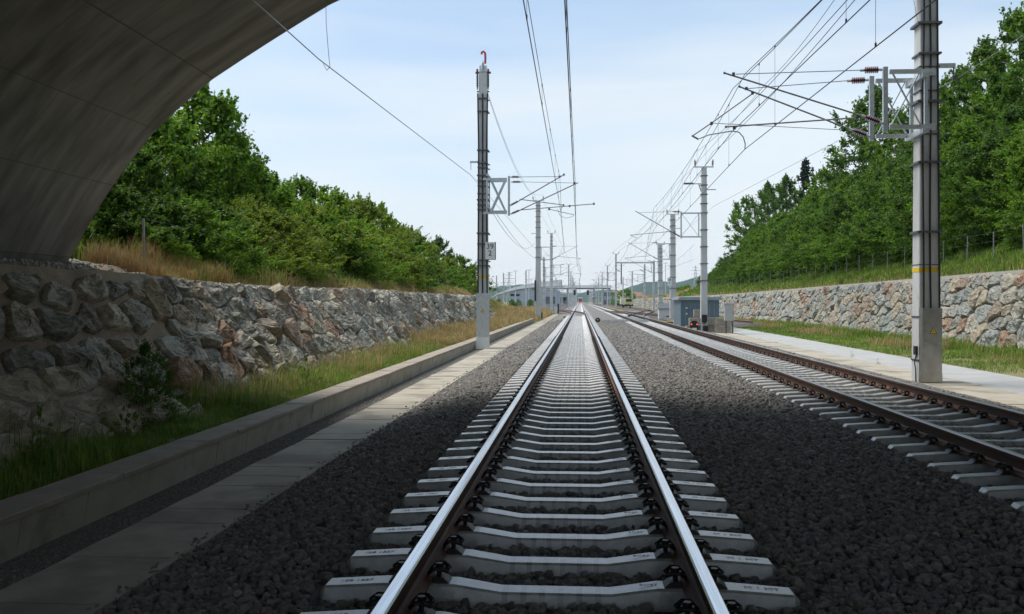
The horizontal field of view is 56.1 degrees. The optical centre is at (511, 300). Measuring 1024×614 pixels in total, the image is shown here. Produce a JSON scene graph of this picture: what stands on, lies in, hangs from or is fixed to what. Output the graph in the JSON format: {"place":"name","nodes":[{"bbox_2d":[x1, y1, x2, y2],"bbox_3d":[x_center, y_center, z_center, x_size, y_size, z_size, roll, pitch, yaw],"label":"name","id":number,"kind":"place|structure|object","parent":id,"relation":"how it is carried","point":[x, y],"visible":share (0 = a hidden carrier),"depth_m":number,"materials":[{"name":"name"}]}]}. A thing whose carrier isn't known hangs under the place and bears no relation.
{"place":"outdoors","nodes":[
{"label":"outdoors","id":0,"kind":"place"},
{"bbox_2d":[76,231,347,287],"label":"rusty grass","id":1,"kind":"structure","parent":0,"point":[128,260],"depth_m":19.80,"materials":[{"name":"brown plant"}]},
{"bbox_2d":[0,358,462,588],"bbox_3d":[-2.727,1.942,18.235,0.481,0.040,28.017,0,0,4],"label":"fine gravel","id":2,"kind":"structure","parent":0,"point":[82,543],"depth_m":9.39,"materials":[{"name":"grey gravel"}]},
{"bbox_2d":[0,272,1023,496],"bbox_3d":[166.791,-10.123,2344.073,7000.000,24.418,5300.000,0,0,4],"label":"ground","id":3,"kind":"structure","parent":0,"point":[1017,374],"depth_m":29.17,"materials":[{"name":"plant"}]},
{"bbox_2d":[0,257,183,278],"bbox_3d":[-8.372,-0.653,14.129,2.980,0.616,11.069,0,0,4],"label":"rubble","id":4,"kind":"object","parent":3,"relation":"on","point":[70,261],"visible":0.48,"depth_m":16.55,"materials":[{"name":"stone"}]},
{"bbox_2d":[71,222,122,260],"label":"shrub","id":5,"kind":"object","parent":3,"relation":"on","point":[90,226],"visible":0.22,"depth_m":20.32,"materials":[{"name":"green plant"}]},
{"bbox_2d":[73,181,127,255],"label":"broadleaf tree","id":6,"kind":"object","parent":3,"relation":"on","point":[96,220],"visible":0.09,"depth_m":21.15,"materials":[{"name":"green plant"}]},
{"bbox_2d":[0,364,203,474],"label":"boulder slope","id":7,"kind":"structure","parent":3,"relation":"on","point":[58,390],"depth_m":11.14,"materials":[{"name":"grey stone"}]},
{"bbox_2d":[75,202,140,255],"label":"broadleaf tree","id":8,"kind":"object","parent":3,"relation":"on","point":[105,214],"visible":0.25,"depth_m":20.78,"materials":[{"name":"green plant"}]},
{"bbox_2d":[99,377,145,443],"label":"weed","id":9,"kind":"object","parent":3,"relation":"on","point":[135,415],"visible":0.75,"depth_m":11.21,"materials":[{"name":"green plant"}]},
{"bbox_2d":[103,145,186,226],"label":"broadleaf tree","id":10,"kind":"object","parent":3,"relation":"on","point":[155,169],"visible":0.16,"depth_m":23.76,"materials":[{"name":"green plant"}]},
{"bbox_2d":[90,182,202,261],"bbox_3d":[-8.387,-1.645,21.717,2.885,2.078,3.014,0,0,10],"label":"broadleaf tree","id":11,"kind":"object","parent":3,"relation":"on","point":[130,198],"visible":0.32,"depth_m":21.36,"materials":[{"name":"green plant"}]},
{"bbox_2d":[109,225,188,264],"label":"shrub","id":12,"kind":"object","parent":3,"relation":"on","point":[163,242],"visible":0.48,"depth_m":20.97,"materials":[{"name":"green plant"}]},
{"bbox_2d":[108,337,201,429],"bbox_3d":[-4.790,1.245,12.723,1.262,1.535,1.228,0,0,-37],"label":"bush","id":13,"kind":"object","parent":3,"relation":"on","point":[145,348],"visible":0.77,"depth_m":12.62,"materials":[{"name":"green plant"}]},
{"bbox_2d":[0,0,338,263],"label":"concrete bridge","id":14,"kind":"structure","parent":3,"relation":"on","point":[95,95],"depth_m":15.28,"materials":[{"name":"grey concrete"}]},
{"bbox_2d":[124,192,224,263],"bbox_3d":[-8.508,-1.583,23.035,2.910,2.006,2.785,0,0,-44],"label":"broadleaf tree","id":15,"kind":"object","parent":3,"relation":"on","point":[163,205],"visible":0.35,"depth_m":22.64,"materials":[{"name":"green plant"}]},
{"bbox_2d":[162,237,201,267],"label":"shrub","id":16,"kind":"object","parent":3,"relation":"on","point":[186,247],"visible":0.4,"depth_m":21.53,"materials":[{"name":"green plant"}]},
{"bbox_2d":[132,109,244,228],"bbox_3d":[-10.582,-3.404,27.962,4.792,5.224,4.967,0,0,28],"label":"broadleaf tree","id":17,"kind":"object","parent":3,"relation":"on","point":[167,134],"visible":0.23,"depth_m":27.76,"materials":[{"name":"green plant"}]},
{"bbox_2d":[157,161,228,225],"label":"broadleaf tree","id":18,"kind":"object","parent":3,"relation":"on","point":[195,184],"visible":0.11,"depth_m":28.02,"materials":[{"name":"green plant"}]},
{"bbox_2d":[143,82,279,207],"bbox_3d":[-11.359,-4.544,34.068,6.548,7.138,6.788,0,0,-14],"label":"broadleaf tree","id":19,"kind":"object","parent":3,"relation":"on","point":[206,114],"visible":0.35,"depth_m":34.01,"materials":[{"name":"green plant"}]},
{"bbox_2d":[146,194,283,277],"bbox_3d":[-7.825,-1.554,23.884,3.387,2.144,3.760,0,0,16],"label":"shrub","id":20,"kind":"object","parent":3,"relation":"on","point":[237,239],"visible":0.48,"depth_m":23.47,"materials":[{"name":"green plant"}]},
{"bbox_2d":[194,199,257,263],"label":"broadleaf tree","id":21,"kind":"object","parent":3,"relation":"on","point":[227,214],"visible":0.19,"depth_m":25.75,"materials":[{"name":"green plant"}]},
{"bbox_2d":[0,264,495,403],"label":"stone retaining wall","id":22,"kind":"structure","parent":3,"relation":"on","point":[96,324],"depth_m":16.59,"materials":[{"name":"grey stone"}]},
{"bbox_2d":[217,193,295,258],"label":"shrub","id":23,"kind":"object","parent":3,"relation":"on","point":[239,203],"visible":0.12,"depth_m":30.81,"materials":[{"name":"green plant"}]},
{"bbox_2d":[217,212,307,275],"bbox_3d":[-7.315,-1.428,27.129,3.165,2.186,3.195,0,0,24],"label":"shrub","id":24,"kind":"object","parent":3,"relation":"on","point":[275,249],"visible":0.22,"depth_m":26.92,"materials":[{"name":"green plant"}]},
{"bbox_2d":[0,317,529,499],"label":"green grass","id":25,"kind":"structure","parent":3,"relation":"on","point":[68,459],"depth_m":11.89,"materials":[{"name":"green plant"}]},
{"bbox_2d":[224,161,307,241],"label":"broadleaf tree","id":26,"kind":"object","parent":3,"relation":"on","point":[282,195],"visible":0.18,"depth_m":35.35,"materials":[{"name":"green plant"}]},
{"bbox_2d":[0,318,533,563],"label":"kerb wall","id":27,"kind":"structure","parent":3,"relation":"on","point":[33,519],"depth_m":10.01,"materials":[{"name":"concrete"}]},
{"bbox_2d":[0,321,538,589],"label":"gravel strip","id":28,"kind":"object","parent":3,"relation":"on","point":[469,353],"visible":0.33,"depth_m":9.77,"materials":[{"name":"gravel"}]},
{"bbox_2d":[470,50,594,348],"bbox_3d":[0.811,-4.089,38.640,5.008,12.023,1.200,0,0,4],"label":"catenary mast","id":29,"kind":"object","parent":28,"relation":"on","point":[486,251],"visible":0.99,"depth_m":38.54,"materials":[{"name":"metal"}]},
{"bbox_2d":[252,0,529,242],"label":"feeder wire","id":30,"kind":"object","parent":29,"relation":"attached to","point":[355,86],"visible":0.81,"depth_m":19.72,"materials":[{"name":"silver metal"}]},
{"bbox_2d":[523,0,563,257],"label":"overhead wire","id":31,"kind":"object","parent":29,"relation":"hanging from","point":[542,105],"visible":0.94,"depth_m":18.65,"materials":[{"name":"grey"}]},
{"bbox_2d":[0,313,559,613],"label":"cable duct","id":32,"kind":"object","parent":3,"relation":"on","point":[84,579],"visible":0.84,"depth_m":8.30,"materials":[{"name":"concrete"}]},
{"bbox_2d":[86,341,516,609],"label":"stray stones","id":33,"kind":"object","parent":32,"relation":"on","point":[195,539],"visible":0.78,"depth_m":7.79,"materials":[{"name":"stone"}]},
{"bbox_2d":[71,229,499,309],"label":"bank grass","id":34,"kind":"structure","parent":3,"relation":"on","point":[324,281],"depth_m":24.70,"materials":[{"name":"plant"}]},
{"bbox_2d":[241,203,336,282],"bbox_3d":[-7.102,-1.623,29.119,3.926,2.712,3.963,0,0,43],"label":"shrub","id":35,"kind":"object","parent":3,"relation":"on","point":[268,215],"visible":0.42,"depth_m":28.88,"materials":[{"name":"green plant"}]},
{"bbox_2d":[276,211,351,283],"bbox_3d":[-7.548,-1.590,31.202,3.866,2.671,3.903,0,0,28],"label":"shrub","id":36,"kind":"object","parent":3,"relation":"on","point":[316,231],"visible":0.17,"depth_m":31.25,"materials":[{"name":"green plant"}]},
{"bbox_2d":[304,217,346,275],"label":"shrub","id":37,"kind":"object","parent":3,"relation":"on","point":[334,238],"visible":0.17,"depth_m":36.40,"materials":[{"name":"green plant"}]},
{"bbox_2d":[279,172,385,230],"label":"broadleaf tree","id":38,"kind":"object","parent":3,"relation":"on","point":[306,188],"visible":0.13,"depth_m":54.94,"materials":[{"name":"green plant"}]},
{"bbox_2d":[296,200,370,274],"bbox_3d":[-7.920,-2.269,39.543,4.269,3.718,4.310,0,0,-4],"label":"shrub","id":39,"kind":"object","parent":3,"relation":"on","point":[315,211],"visible":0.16,"depth_m":38.45,"materials":[{"name":"green plant"}]},
{"bbox_2d":[302,185,381,253],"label":"shrub","id":40,"kind":"object","parent":3,"relation":"on","point":[332,207],"visible":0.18,"depth_m":48.06,"materials":[{"name":"green plant"}]},
{"bbox_2d":[297,209,409,283],"bbox_3d":[-7.083,-2.110,38.917,5.577,3.181,5.024,0,0,-18],"label":"shrub","id":41,"kind":"object","parent":3,"relation":"on","point":[375,268],"visible":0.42,"depth_m":37.73,"materials":[{"name":"green plant"}]},
{"bbox_2d":[321,222,402,284],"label":"shrub","id":42,"kind":"object","parent":3,"relation":"on","point":[370,237],"visible":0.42,"depth_m":38.17,"materials":[{"name":"green plant"}]},
{"bbox_2d":[174,266,554,410],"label":"dry grass","id":43,"kind":"structure","parent":3,"relation":"on","point":[506,315],"depth_m":32.48,"materials":[{"name":"plant"}]},
{"bbox_2d":[315,191,422,260],"bbox_3d":[-8.057,-3.196,52.419,6.583,5.679,6.521,0,0,-14],"label":"shrub","id":44,"kind":"object","parent":3,"relation":"on","point":[362,207],"visible":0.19,"depth_m":52.21,"materials":[{"name":"green plant"}]},
{"bbox_2d":[347,222,414,282],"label":"shrub","id":45,"kind":"object","parent":3,"relation":"on","point":[369,227],"visible":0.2,"depth_m":43.58,"materials":[{"name":"green plant"}]},
{"bbox_2d":[376,232,438,289],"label":"shrub","id":46,"kind":"object","parent":3,"relation":"on","point":[416,272],"visible":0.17,"depth_m":46.53,"materials":[{"name":"green plant"}]},
{"bbox_2d":[376,222,445,272],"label":"shrub","id":47,"kind":"object","parent":3,"relation":"on","point":[428,246],"visible":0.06,"depth_m":62.15,"materials":[{"name":"green plant"}]},
{"bbox_2d":[390,239,468,289],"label":"shrub","id":48,"kind":"object","parent":3,"relation":"on","point":[430,268],"visible":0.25,"depth_m":50.22,"materials":[{"name":"green plant"}]},
{"bbox_2d":[454,254,499,293],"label":"shrub","id":49,"kind":"object","parent":3,"relation":"on","point":[460,259],"visible":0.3,"depth_m":95.39,"materials":[{"name":"green plant"}]},
{"bbox_2d":[531,196,580,319],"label":"catenary mast","id":50,"kind":"object","parent":3,"relation":"on","point":[537,287],"visible":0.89,"depth_m":96.80,"materials":[{"name":"metal"}]},
{"bbox_2d":[95,303,1023,613],"bbox_3d":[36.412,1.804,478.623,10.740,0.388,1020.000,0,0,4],"label":"ballast bed","id":51,"kind":"object","parent":3,"relation":"on","point":[315,595],"visible":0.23,"depth_m":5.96,"materials":[{"name":"grey gravel"}]},
{"bbox_2d":[300,303,799,613],"bbox_3d":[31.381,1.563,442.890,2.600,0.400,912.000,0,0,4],"label":"railway track","id":52,"kind":"structure","parent":51,"relation":"on","point":[474,486],"depth_m":7.02,"materials":[{"name":"concrete"}]},
{"bbox_2d":[604,310,759,326],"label":"turnout track","id":53,"kind":"structure","parent":51,"relation":"on","point":[740,323],"depth_m":85.09,"materials":[{"name":"concrete"}]},
{"bbox_2d":[584,302,1023,511],"bbox_3d":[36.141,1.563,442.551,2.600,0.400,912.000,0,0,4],"label":"railway track","id":54,"kind":"structure","parent":51,"relation":"on","point":[964,454],"depth_m":13.44,"materials":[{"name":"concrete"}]},
{"bbox_2d":[628,243,664,302],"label":"catenary mast","id":55,"kind":"object","parent":3,"relation":"on","point":[660,282],"visible":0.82,"depth_m":126.66,"materials":[{"name":"metal"}]},
{"bbox_2d":[645,0,869,258],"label":"overhead wire","id":56,"kind":"object","parent":55,"relation":"hanging from","point":[758,64],"visible":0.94,"depth_m":19.32,"materials":[{"name":"grey"}]},
{"bbox_2d":[625,209,679,317],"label":"catenary mast","id":57,"kind":"object","parent":3,"relation":"on","point":[671,281],"visible":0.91,"depth_m":86.95,"materials":[{"name":"metal"}]},
{"bbox_2d":[630,160,715,331],"bbox_3d":[9.529,-3.210,56.884,5.056,10.346,0.634,0,0,4],"label":"catenary mast","id":58,"kind":"object","parent":3,"relation":"on","point":[703,280],"visible":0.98,"depth_m":56.67,"materials":[{"name":"metal"}]},
{"bbox_2d":[671,297,721,326],"bbox_3d":[12.056,0.856,63.053,2.700,2.215,4.800,0,0,4],"label":"equipment hut","id":59,"kind":"object","parent":3,"relation":"on","point":[684,307],"visible":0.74,"depth_m":60.85,"materials":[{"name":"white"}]},
{"bbox_2d":[723,195,760,249],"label":"tall forest tree","id":60,"kind":"object","parent":3,"relation":"on","point":[748,214],"visible":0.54,"depth_m":164.95,"materials":[{"name":"green plant"}]},
{"bbox_2d":[734,224,766,281],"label":"forest tree","id":61,"kind":"object","parent":3,"relation":"on","point":[750,240],"visible":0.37,"depth_m":108.90,"materials":[{"name":"green plant"}]},
{"bbox_2d":[746,219,777,279],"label":"forest tree","id":62,"kind":"object","parent":3,"relation":"on","point":[764,233],"visible":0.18,"depth_m":105.11,"materials":[{"name":"green plant"}]},
{"bbox_2d":[740,210,788,280],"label":"forest tree","id":63,"kind":"object","parent":3,"relation":"on","point":[765,266],"visible":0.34,"depth_m":97.74,"materials":[{"name":"green plant"}]},
{"bbox_2d":[735,180,795,238],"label":"tall forest tree","id":64,"kind":"object","parent":3,"relation":"on","point":[761,196],"visible":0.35,"depth_m":146.14,"materials":[{"name":"green plant"}]},
{"bbox_2d":[752,172,810,227],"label":"tall forest tree","id":65,"kind":"object","parent":3,"relation":"on","point":[784,186],"visible":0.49,"depth_m":133.22,"materials":[{"name":"green plant"}]},
{"bbox_2d":[766,207,796,277],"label":"forest tree","id":66,"kind":"object","parent":3,"relation":"on","point":[790,215],"visible":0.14,"depth_m":94.37,"materials":[{"name":"green plant"}]},
{"bbox_2d":[767,213,807,272],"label":"forest tree","id":67,"kind":"object","parent":3,"relation":"on","point":[788,229],"visible":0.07,"depth_m":90.53,"materials":[{"name":"green plant"}]},
{"bbox_2d":[767,193,814,275],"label":"forest tree","id":68,"kind":"object","parent":3,"relation":"on","point":[788,262],"visible":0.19,"depth_m":87.52,"materials":[{"name":"green plant"}]},
{"bbox_2d":[788,157,817,212],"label":"fir tree","id":69,"kind":"object","parent":3,"relation":"on","point":[804,172],"visible":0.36,"depth_m":121.54,"materials":[{"name":"green plant"}]},
{"bbox_2d":[787,186,828,272],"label":"forest tree","id":70,"kind":"object","parent":3,"relation":"on","point":[819,195],"visible":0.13,"depth_m":83.94,"materials":[{"name":"green plant"}]},
{"bbox_2d":[786,189,833,268],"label":"forest tree","id":71,"kind":"object","parent":3,"relation":"on","point":[807,224],"visible":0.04,"depth_m":79.71,"materials":[{"name":"green plant"}]},
{"bbox_2d":[792,165,830,206],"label":"tall forest tree","id":72,"kind":"object","parent":3,"relation":"on","point":[814,188],"visible":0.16,"depth_m":112.48,"materials":[{"name":"green plant"}]},
{"bbox_2d":[793,200,844,272],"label":"forest tree","id":73,"kind":"object","parent":3,"relation":"on","point":[809,261],"visible":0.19,"depth_m":77.09,"materials":[{"name":"green plant"}]},
{"bbox_2d":[798,173,856,273],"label":"forest tree","id":74,"kind":"object","parent":3,"relation":"on","point":[841,186],"visible":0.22,"depth_m":74.13,"materials":[{"name":"green plant"}]},
{"bbox_2d":[633,270,1023,350],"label":"stone retaining wall","id":75,"kind":"structure","parent":3,"relation":"on","point":[985,308],"depth_m":49.06,"materials":[{"name":"grey stone"}]},
{"bbox_2d":[805,181,868,270],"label":"forest tree","id":76,"kind":"object","parent":3,"relation":"on","point":[835,205],"visible":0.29,"depth_m":71.28,"materials":[{"name":"green plant"}]},
{"bbox_2d":[651,318,1023,408],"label":"concrete edging","id":77,"kind":"object","parent":3,"relation":"on","point":[1008,398],"visible":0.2,"depth_m":24.79,"materials":[{"name":"grey concrete"}]},
{"bbox_2d":[692,0,955,382],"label":"catenary mast","id":78,"kind":"object","parent":77,"relation":"on","point":[926,358],"visible":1,"depth_m":22.04,"materials":[{"name":"concrete"}]},
{"bbox_2d":[589,0,935,293],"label":"overhead wire","id":79,"kind":"object","parent":78,"relation":"hanging from","point":[876,45],"visible":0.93,"depth_m":17.96,"materials":[{"name":"grey"}]},
{"bbox_2d":[656,310,1023,373],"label":"verge grass","id":80,"kind":"structure","parent":3,"relation":"on","point":[861,335],"depth_m":38.88,"materials":[{"name":"green plant"}]},
{"bbox_2d":[806,179,881,271],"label":"forest tree","id":81,"kind":"object","parent":3,"relation":"on","point":[832,250],"visible":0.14,"depth_m":69.47,"materials":[{"name":"green plant"}]},
{"bbox_2d":[679,241,1023,296],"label":"bank grass","id":82,"kind":"structure","parent":3,"relation":"on","point":[1003,254],"depth_m":57.88,"materials":[{"name":"green plant"}]},
{"bbox_2d":[691,253,1023,365],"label":"verge dry grass","id":83,"kind":"structure","parent":3,"relation":"on","point":[822,330],"depth_m":49.25,"materials":[{"name":"plant"}]},
{"bbox_2d":[808,83,913,188],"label":"tall forest tree","id":84,"kind":"object","parent":3,"relation":"on","point":[860,107],"visible":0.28,"depth_m":91.33,"materials":[{"name":"green plant"}]},
{"bbox_2d":[699,224,1023,288],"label":"wire fence","id":85,"kind":"object","parent":3,"relation":"on","point":[877,259],"visible":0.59,"depth_m":58.50,"materials":[{"name":"silver metal"}]},
{"bbox_2d":[834,177,889,269],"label":"forest tree","id":86,"kind":"object","parent":3,"relation":"on","point":[854,250],"visible":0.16,"depth_m":65.98,"materials":[{"name":"green plant"}]},
{"bbox_2d":[833,153,909,266],"bbox_3d":[25.440,-5.973,63.467,8.201,7.685,6.577,0,0,-14],"label":"forest tree","id":87,"kind":"object","parent":3,"relation":"on","point":[867,188],"visible":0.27,"depth_m":63.35,"materials":[{"name":"green plant"}]},
{"bbox_2d":[856,159,912,263],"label":"forest tree","id":88,"kind":"object","parent":3,"relation":"on","point":[871,238],"visible":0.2,"depth_m":60.79,"materials":[{"name":"green plant"}]},
{"bbox_2d":[858,106,913,180],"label":"tall forest tree","id":89,"kind":"object","parent":3,"relation":"on","point":[880,150],"visible":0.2,"depth_m":84.38,"materials":[{"name":"green plant"}]},
{"bbox_2d":[872,124,945,205],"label":"forest tree","id":90,"kind":"object","parent":3,"relation":"on","point":[907,147],"visible":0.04,"depth_m":66.66,"materials":[{"name":"green plant"}]},
{"bbox_2d":[856,125,1005,263],"bbox_3d":[24.745,-6.191,55.574,6.853,8.007,8.546,0,0,-40],"label":"forest tree","id":91,"kind":"object","parent":3,"relation":"on","point":[944,139],"visible":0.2,"depth_m":56.20,"materials":[{"name":"green plant"}]},
{"bbox_2d":[905,63,996,153],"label":"tall forest tree","id":92,"kind":"object","parent":3,"relation":"on","point":[944,113],"visible":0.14,"depth_m":72.11,"materials":[{"name":"green plant"}]},
{"bbox_2d":[905,116,1004,259],"bbox_3d":[24.146,-5.778,50.104,5.710,7.878,6.701,0,0,-27],"label":"forest tree","id":93,"kind":"object","parent":3,"relation":"on","point":[970,131],"visible":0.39,"depth_m":50.05,"materials":[{"name":"green plant"}]},
{"bbox_2d":[940,128,1020,252],"bbox_3d":[24.510,-5.399,47.997,5.628,6.576,7.018,0,0,-39],"label":"forest tree","id":94,"kind":"object","parent":3,"relation":"on","point":[992,139],"visible":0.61,"depth_m":47.87,"materials":[{"name":"green plant"}]},
{"bbox_2d":[939,34,1023,128],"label":"tall forest tree","id":95,"kind":"object","parent":3,"relation":"on","point":[983,49],"visible":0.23,"depth_m":70.74,"materials":[{"name":"green plant"}]},
{"bbox_2d":[948,1,1023,126],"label":"tall forest tree","id":96,"kind":"object","parent":3,"relation":"on","point":[1012,73],"visible":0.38,"depth_m":61.51,"materials":[{"name":"green plant"}]},
{"bbox_2d":[953,77,1023,129],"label":"tall forest tree","id":97,"kind":"object","parent":3,"relation":"on","point":[993,93],"visible":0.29,"depth_m":61.06,"materials":[{"name":"green plant"}]},
{"bbox_2d":[958,2,1023,121],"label":"tall forest tree","id":98,"kind":"object","parent":3,"relation":"on","point":[997,58],"visible":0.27,"depth_m":67.92,"materials":[{"name":"green plant"}]},
{"bbox_2d":[964,118,1023,244],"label":"forest tree","id":99,"kind":"object","parent":3,"relation":"on","point":[1010,148],"visible":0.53,"depth_m":45.24,"materials":[{"name":"green plant"}]},
{"bbox_2d":[965,98,1023,146],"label":"forest tree","id":100,"kind":"object","parent":3,"relation":"on","point":[1014,112],"visible":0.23,"depth_m":54.22,"materials":[{"name":"green plant"}]},
{"bbox_2d":[992,132,1023,248],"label":"forest tree","id":101,"kind":"object","parent":3,"relation":"on","point":[1017,198],"visible":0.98,"depth_m":43.25,"materials":[{"name":"green plant"}]},
{"label":"yard gravel","id":102,"kind":"structure","parent":3,"relation":"on","visible":0},
{"bbox_2d":[491,280,561,306],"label":"station building","id":103,"kind":"structure","parent":102,"relation":"on","point":[520,295],"depth_m":300.08,"materials":[{"name":"white"}]},
{"bbox_2d":[566,262,577,308],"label":"catenary mast","id":104,"kind":"object","parent":102,"relation":"on","point":[569,284],"visible":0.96,"depth_m":225.46,"materials":[{"name":"metal"}]},
{"bbox_2d":[564,0,580,286],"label":"overhead wire","id":105,"kind":"object","parent":104,"relation":"hanging from","point":[566,27],"visible":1,"depth_m":17.14,"materials":[{"name":"grey"}]},
{"bbox_2d":[166,0,1023,292],"label":"sky","id":106,"kind":"structure","parent":0,"point":[646,76],"materials":[{"name":"blue"}]},
{"bbox_2d":[489,272,713,301],"bbox_3d":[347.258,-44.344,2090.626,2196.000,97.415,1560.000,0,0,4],"label":"hills","id":107,"kind":"structure","parent":0,"point":[649,288],"depth_m":1935.77,"materials":[{"name":"plant"}]},
{"bbox_2d":[731,327,1023,393],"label":"path","id":108,"kind":"structure","parent":0,"point":[1009,383],"depth_m":30.19,"materials":[{"name":"grey concrete"}]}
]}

